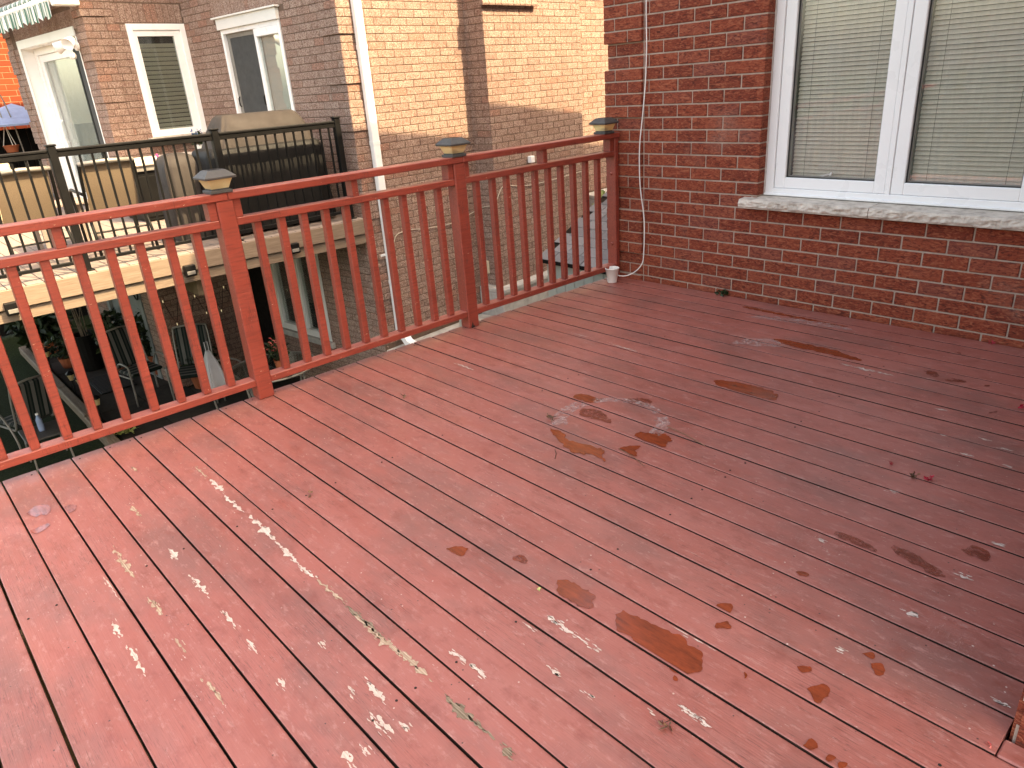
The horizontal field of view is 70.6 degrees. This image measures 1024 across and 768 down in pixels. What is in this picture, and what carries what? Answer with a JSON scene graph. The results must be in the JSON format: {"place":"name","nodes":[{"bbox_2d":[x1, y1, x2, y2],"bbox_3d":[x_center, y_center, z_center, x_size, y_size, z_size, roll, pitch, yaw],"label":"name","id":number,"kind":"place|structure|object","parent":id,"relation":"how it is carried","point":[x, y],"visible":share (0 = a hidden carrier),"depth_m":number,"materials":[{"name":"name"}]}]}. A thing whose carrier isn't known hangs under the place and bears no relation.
{"place":"outdoors","nodes":[
{"label":"outdoors","id":0,"kind":"place"},
{"bbox_2d":[0,33,30,129],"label":"orange brick house","id":1,"kind":"structure","parent":0,"point":[9,90],"depth_m":13.75,"materials":[{"name":"orange brick"}]},
{"bbox_2d":[35,197,101,249],"bbox_3d":[-4.847,-1.718,7.821,0.560,0.484,0.565,-23,29,-37],"label":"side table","id":2,"kind":"object","parent":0,"point":[45,237],"visible":0.14,"depth_m":7.81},
{"bbox_2d":[0,315,193,488],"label":"ground","id":3,"kind":"structure","parent":0,"point":[22,368],"depth_m":9.87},
{"bbox_2d":[0,104,30,126],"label":"blue canopy","id":4,"kind":"object","parent":3,"relation":"on","point":[19,115],"visible":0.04,"depth_m":12.32,"materials":[{"name":"grey fabric"}]},
{"bbox_2d":[0,95,29,166],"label":"hanging planter","id":5,"kind":"object","parent":4,"relation":"hanging from","point":[11,148],"visible":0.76,"depth_m":12.30,"materials":[{"name":"ceramic"}]},
{"bbox_2d":[0,374,53,449],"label":"lawn chair","id":6,"kind":"object","parent":3,"relation":"on","point":[35,395],"visible":0.59,"depth_m":8.83,"materials":[{"name":"grey metal"}]},
{"bbox_2d":[0,128,87,336],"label":"dark fence","id":7,"kind":"object","parent":3,"relation":"on","point":[27,139],"visible":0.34,"depth_m":13.55,"materials":[{"name":"black metal"}]},
{"bbox_2d":[18,419,74,472],"bbox_3d":[-5.622,0.756,8.757,0.440,0.430,0.500,-23,29,-37],"label":"folding table","id":8,"kind":"object","parent":3,"relation":"on","point":[52,429],"visible":0.48,"depth_m":8.64,"materials":[{"name":"grey plastic"}]},
{"bbox_2d":[35,413,44,431],"bbox_3d":[-5.645,0.454,8.630,0.066,0.225,0.068,-23,29,-37],"label":"water bottle","id":9,"kind":"object","parent":8,"relation":"on","point":[40,424],"visible":1,"depth_m":8.61,"materials":[{"name":"blue plastic"}]},
{"bbox_2d":[44,348,52,371],"bbox_3d":[-7.376,-0.321,11.534,0.107,0.535,0.124,-24,30,-39],"label":"solar path light","id":10,"kind":"object","parent":3,"relation":"on","point":[46,350],"visible":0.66,"depth_m":11.46,"materials":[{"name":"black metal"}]},
{"bbox_2d":[19,346,120,445],"bbox_3d":[-6.694,0.117,10.783,0.135,0.158,5.980,-23,29,-37],"label":"timber edging","id":11,"kind":"object","parent":3,"relation":"on","point":[72,400],"visible":0.61,"depth_m":10.33,"materials":[{"name":"grey wood"}]},
{"bbox_2d":[65,371,77,396],"bbox_3d":[-6.330,0.057,10.454,0.124,0.535,0.107,16,30,40],"label":"solar path light","id":12,"kind":"object","parent":3,"relation":"on","point":[69,375],"visible":0.91,"depth_m":10.36,"materials":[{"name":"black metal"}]},
{"bbox_2d":[93,395,103,422],"bbox_3d":[-5.419,0.385,9.513,0.107,0.535,0.124,-21,28,-34],"label":"solar path light","id":13,"kind":"object","parent":3,"relation":"on","point":[96,399],"visible":0.71,"depth_m":9.43,"materials":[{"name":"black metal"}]},
{"bbox_2d":[0,204,365,324],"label":"composite deck","id":14,"kind":"structure","parent":3,"relation":"on","point":[37,294],"depth_m":7.22,"materials":[{"name":"beige wood"}]},
{"bbox_2d":[0,163,10,221],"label":"cream storage box","id":15,"kind":"object","parent":14,"relation":"on","point":[4,166],"visible":0.1,"depth_m":10.13,"materials":[{"name":"beige plastic"}]},
{"bbox_2d":[0,166,73,275],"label":"sling chair","id":16,"kind":"object","parent":14,"relation":"on","point":[13,193],"visible":0.69,"depth_m":6.68,"materials":[{"name":"beige fabric"}]},
{"bbox_2d":[69,156,158,255],"bbox_3d":[-4.091,-1.826,7.370,0.602,0.937,0.692,-21,28,-34],"label":"sling chair","id":17,"kind":"object","parent":14,"relation":"on","point":[106,182],"visible":0.62,"depth_m":7.11,"materials":[{"name":"beige fabric"}]},
{"bbox_2d":[129,152,191,219],"bbox_3d":[-4.553,-2.630,9.559,0.650,0.735,1.000,16,30,39],"label":"outdoor counter","id":18,"kind":"object","parent":14,"relation":"on","point":[150,166],"visible":0.09,"depth_m":9.13,"materials":[{"name":"stone"}]},
{"bbox_2d":[138,175,163,217],"bbox_3d":[-4.495,-2.425,9.262,0.014,0.500,0.460,16,30,39],"label":"dark door","id":19,"kind":"structure","parent":18,"relation":"in","point":[152,178],"depth_m":9.14,"materials":[{"name":"metal"}]},
{"bbox_2d":[190,129,202,148],"bbox_3d":[-4.132,-3.224,9.553,0.210,0.302,0.236,-4,23,0],"label":"potted flower","id":20,"kind":"object","parent":18,"relation":"on","point":[199,146],"visible":0.4,"depth_m":9.52,"materials":[{"name":"white plant"}]},
{"bbox_2d":[0,116,356,278],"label":"black railing","id":21,"kind":"object","parent":14,"relation":"on","point":[53,154],"visible":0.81,"depth_m":6.92,"materials":[{"name":"metal"}]},
{"bbox_2d":[154,152,213,240],"bbox_3d":[-3.548,-2.039,7.817,0.424,0.881,0.432,-23,29,-37],"label":"covered stool","id":22,"kind":"object","parent":14,"relation":"on","point":[176,181],"visible":0.59,"depth_m":7.64,"materials":[{"name":"fabric"}]},
{"bbox_2d":[192,109,335,235],"bbox_3d":[-2.792,-2.378,8.068,1.418,1.224,0.687,-23,29,-37],"label":"covered barbecue","id":23,"kind":"object","parent":14,"relation":"on","point":[243,121],"visible":0.45,"depth_m":7.83,"materials":[{"name":"fabric"}]},
{"bbox_2d":[0,0,608,386],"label":"buff brick house","id":24,"kind":"structure","parent":3,"relation":"on","point":[392,82],"depth_m":9.33,"materials":[{"name":"beige brick"}]},
{"bbox_2d":[0,0,79,33],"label":"retracted awning","id":25,"kind":"object","parent":24,"relation":"attached to","point":[17,14],"visible":1,"depth_m":9.26,"materials":[{"name":"white fabric"}]},
{"bbox_2d":[16,26,108,198],"bbox_3d":[-6.186,-3.693,10.322,2.240,2.350,0.284,16,30,39],"label":"patio door","id":26,"kind":"structure","parent":24,"relation":"in","point":[59,86],"depth_m":10.52,"materials":[{"name":"white plastic"}]},
{"bbox_2d":[52,36,79,58],"bbox_3d":[-5.557,-4.205,9.052,0.488,0.251,0.246,16,30,39],"label":"floodlight","id":27,"kind":"object","parent":24,"relation":"attached to","point":[69,43],"visible":1,"depth_m":9.05,"materials":[{"name":"white plastic"}]},
{"bbox_2d":[107,294,163,378],"bbox_3d":[-5.951,-1.146,11.220,1.430,1.980,0.095,16,30,39],"label":"basement door","id":28,"kind":"structure","parent":24,"relation":"in","point":[134,303],"depth_m":11.00,"materials":[{"name":"grey glass"}]},
{"bbox_2d":[139,43,192,129],"bbox_3d":[-4.677,-4.014,9.768,0.032,1.064,0.490,16,30,39],"label":"wide slat blind","id":29,"kind":"object","parent":24,"relation":"attached to","point":[155,57],"visible":1,"depth_m":9.76,"materials":[{"name":"beige plastic"}]},
{"bbox_2d":[125,24,206,136],"bbox_3d":[-4.637,-4.081,9.726,0.075,1.375,0.771,16,30,39],"label":"casement window","id":30,"kind":"structure","parent":24,"relation":"in","point":[177,31],"depth_m":9.71,"materials":[{"name":"white plastic"}]},
{"bbox_2d":[162,286,230,324],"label":"string lights","id":31,"kind":"object","parent":24,"relation":"attached to","point":[192,305],"visible":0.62,"depth_m":10.57,"materials":[{"name":"black plastic"}]},
{"bbox_2d":[210,4,295,113],"bbox_3d":[-3.162,-3.842,8.981,1.470,1.400,0.155,16,30,39],"label":"slider window","id":32,"kind":"structure","parent":24,"relation":"in","point":[252,39],"depth_m":8.91,"materials":[{"name":"white plastic"}]},
{"bbox_2d":[248,267,274,353],"bbox_3d":[-3.813,-1.185,10.895,0.702,1.950,0.024,16,30,39],"label":"cellar door","id":33,"kind":"structure","parent":24,"relation":"in","point":[255,274],"depth_m":10.80,"materials":[{"name":"black metal"}]},
{"bbox_2d":[270,254,335,348],"bbox_3d":[-2.963,-1.286,10.076,1.400,1.395,0.140,16,30,39],"label":"basement window","id":34,"kind":"structure","parent":24,"relation":"in","point":[278,270],"depth_m":10.16,"materials":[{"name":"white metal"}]},
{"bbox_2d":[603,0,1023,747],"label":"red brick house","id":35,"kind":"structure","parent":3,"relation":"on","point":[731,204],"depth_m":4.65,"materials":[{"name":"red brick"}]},
{"bbox_2d":[618,0,646,276],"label":"coaxial cable","id":36,"kind":"object","parent":35,"relation":"attached to","point":[639,144],"visible":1,"depth_m":5.32,"materials":[{"name":"white plastic"}]},
{"bbox_2d":[792,0,895,178],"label":"venetian blind","id":37,"kind":"object","parent":35,"relation":"attached to","point":[814,154],"visible":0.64,"depth_m":4.38,"materials":[{"name":"white plastic"}]},
{"bbox_2d":[763,0,1023,211],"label":"window","id":38,"kind":"structure","parent":35,"relation":"in","point":[892,183],"depth_m":4.20,"materials":[{"name":"white plastic"}]},
{"bbox_2d":[911,0,1023,184],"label":"venetian blind","id":39,"kind":"object","parent":35,"relation":"attached to","point":[982,111],"visible":0.93,"depth_m":3.89,"materials":[{"name":"white plastic"}]},
{"bbox_2d":[30,343,306,439],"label":"patio","id":40,"kind":"structure","parent":0,"point":[108,407],"depth_m":10.35,"materials":[{"name":"grey concrete"}]},
{"bbox_2d":[4,309,77,353],"bbox_3d":[-8.080,-1.013,12.494,1.109,1.016,1.085,-11,24,-17],"label":"potted plant","id":41,"kind":"object","parent":40,"relation":"on","point":[47,325],"visible":0.46,"depth_m":12.25,"materials":[{"name":"green plant"}]},
{"bbox_2d":[43,333,71,368],"bbox_3d":[-7.356,-0.561,11.841,0.578,0.593,0.614,-3,23,4],"label":"potted plant","id":42,"kind":"object","parent":40,"relation":"on","point":[63,358],"visible":0.63,"depth_m":11.72,"materials":[{"name":"green plant"}]},
{"bbox_2d":[71,307,104,371],"bbox_3d":[-6.882,-0.929,11.459,0.420,1.504,0.529,-1,23,8],"label":"wall planter","id":43,"kind":"object","parent":40,"relation":"on","point":[91,359],"visible":0.62,"depth_m":11.55,"materials":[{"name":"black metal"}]},
{"bbox_2d":[85,307,130,370],"bbox_3d":[-6.303,-0.718,11.448,0.728,1.041,0.702,9,26,29],"label":"potted plant","id":44,"kind":"object","parent":40,"relation":"on","point":[108,317],"visible":0.34,"depth_m":11.24,"materials":[{"name":"green plant"}]},
{"bbox_2d":[88,372,136,394],"bbox_3d":[-6.176,-0.035,11.131,0.500,0.018,0.920,-23,29,-37],"label":"chair","id":45,"kind":"object","parent":40,"relation":"on","point":[101,384],"depth_m":11.06,"materials":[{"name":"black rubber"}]},
{"bbox_2d":[114,427,138,434],"bbox_3d":[-5.019,0.565,9.330,0.379,0.214,0.364,5,25,21],"label":"potted plant","id":46,"kind":"object","parent":40,"relation":"on","point":[126,431],"visible":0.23,"depth_m":9.28,"materials":[{"name":"green plant"}]},
{"bbox_2d":[106,325,173,406],"bbox_3d":[-5.351,-0.293,10.317,0.684,1.014,0.565,13,28,36],"label":"lawn chair","id":47,"kind":"object","parent":40,"relation":"on","point":[121,347],"visible":0.62,"depth_m":10.31,"materials":[{"name":"grey metal"}]},
{"bbox_2d":[134,308,157,374],"bbox_3d":[-5.530,-0.682,11.169,0.725,1.086,0.774,16,30,39],"label":"potted plant","id":48,"kind":"object","parent":40,"relation":"on","point":[142,331],"visible":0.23,"depth_m":10.94,"materials":[{"name":"green plant"}]},
{"bbox_2d":[165,323,218,402],"bbox_3d":[-4.460,-0.270,10.106,0.565,1.014,0.684,-9,23,-10],"label":"lawn chair","id":49,"kind":"object","parent":40,"relation":"on","point":[184,351],"visible":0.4,"depth_m":10.21,"materials":[{"name":"grey metal"}]},
{"bbox_2d":[214,358,252,409],"bbox_3d":[-3.699,-0.174,9.742,0.684,1.014,0.565,-9,23,-10],"label":"lawn chair","id":50,"kind":"object","parent":40,"relation":"on","point":[225,397],"visible":0.09,"depth_m":9.89,"materials":[{"name":"grey metal"}]},
{"bbox_2d":[203,342,225,388],"bbox_3d":[-3.895,-0.206,9.374,0.245,0.722,0.330,-23,29,-37],"label":"plastic bag","id":51,"kind":"object","parent":50,"relation":"hanging from","point":[215,374],"visible":0.52,"depth_m":9.30,"materials":[{"name":"white plastic"}]},
{"bbox_2d":[232,351,313,397],"bbox_3d":[-3.031,0.100,9.359,1.106,0.717,1.106,-23,29,-37],"label":"glass table","id":52,"kind":"object","parent":40,"relation":"on","point":[240,370],"visible":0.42,"depth_m":9.27,"materials":[{"name":"grey glass"}]},
{"bbox_2d":[264,335,289,367],"bbox_3d":[-2.943,-0.401,9.073,0.336,0.424,0.320,1,23,13],"label":"potted plant","id":53,"kind":"object","parent":52,"relation":"on","point":[274,351],"visible":0.51,"depth_m":9.03,"materials":[{"name":"green plant"}]},
{"bbox_2d":[172,339,219,388],"bbox_3d":[-4.586,-0.332,10.564,0.638,0.783,0.660,0,23,9],"label":"potted plant","id":54,"kind":"object","parent":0,"point":[195,381],"visible":0.13,"depth_m":10.54,"materials":[{"name":"green plant"}]},
{"bbox_2d":[542,192,607,296],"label":"shingled shed","id":55,"kind":"structure","parent":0,"point":[576,284],"depth_m":8.57,"materials":[{"name":"grey"}]},
{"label":"soil","id":56,"kind":"structure","parent":0,"visible":0},
{"bbox_2d":[0,277,1023,767],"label":"wooden deck","id":57,"kind":"structure","parent":56,"relation":"on","point":[788,565],"depth_m":2.52,"materials":[{"name":"paint"}]},
{"bbox_2d":[0,132,619,470],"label":"deck railing","id":58,"kind":"object","parent":57,"relation":"on","point":[225,216],"visible":0.98,"depth_m":4.00,"materials":[{"name":"paint"}]},
{"bbox_2d":[193,168,235,194],"bbox_3d":[-1.476,-1.010,3.596,0.158,0.113,0.158,-23,29,-37],"label":"solar post lamp","id":59,"kind":"object","parent":58,"relation":"on","point":[215,181],"visible":1,"depth_m":3.56,"materials":[{"name":"grey plastic"}]},
{"bbox_2d":[435,137,470,157],"bbox_3d":[-0.367,-1.478,4.508,0.158,0.113,0.158,-23,29,-37],"label":"solar post lamp","id":60,"kind":"object","parent":58,"relation":"on","point":[451,147],"visible":1,"depth_m":4.47,"materials":[{"name":"grey plastic"}]},
{"bbox_2d":[589,117,618,133],"bbox_3d":[0.683,-1.920,5.369,0.158,0.113,0.158,-23,29,-37],"label":"solar post lamp","id":61,"kind":"object","parent":58,"relation":"on","point":[603,125],"visible":1,"depth_m":5.33,"materials":[{"name":"grey plastic"}]},
{"bbox_2d":[605,266,618,282],"bbox_3d":[0.794,-0.865,5.724,0.113,0.116,0.113,-23,29,-37],"label":"foam cup","id":62,"kind":"object","parent":57,"relation":"on","point":[612,273],"visible":1,"depth_m":5.69,"materials":[{"name":"white plastic"}]},
{"bbox_2d":[658,720,671,729],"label":"dead leaf","id":63,"kind":"object","parent":57,"relation":"on","point":[665,724],"visible":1,"depth_m":1.83,"materials":[{"name":"brown plant"}]},
{"bbox_2d":[714,289,727,296],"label":"wall weed","id":64,"kind":"object","parent":57,"relation":"on","point":[723,292],"depth_m":5.20,"materials":[{"name":"green plant"}]},
{"bbox_2d":[910,471,920,477],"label":"withered leaf","id":65,"kind":"object","parent":57,"relation":"on","point":[912,475],"visible":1,"depth_m":2.81,"materials":[{"name":"brown plant"}]},
{"bbox_2d":[924,475,933,480],"bbox_3d":[1.613,0.363,2.796,0.031,0.023,0.038,-23,29,-37],"label":"fallen blossom","id":66,"kind":"object","parent":57,"relation":"on","point":[930,477],"visible":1,"depth_m":2.79,"materials":[{"name":"red plant"}]}
]}

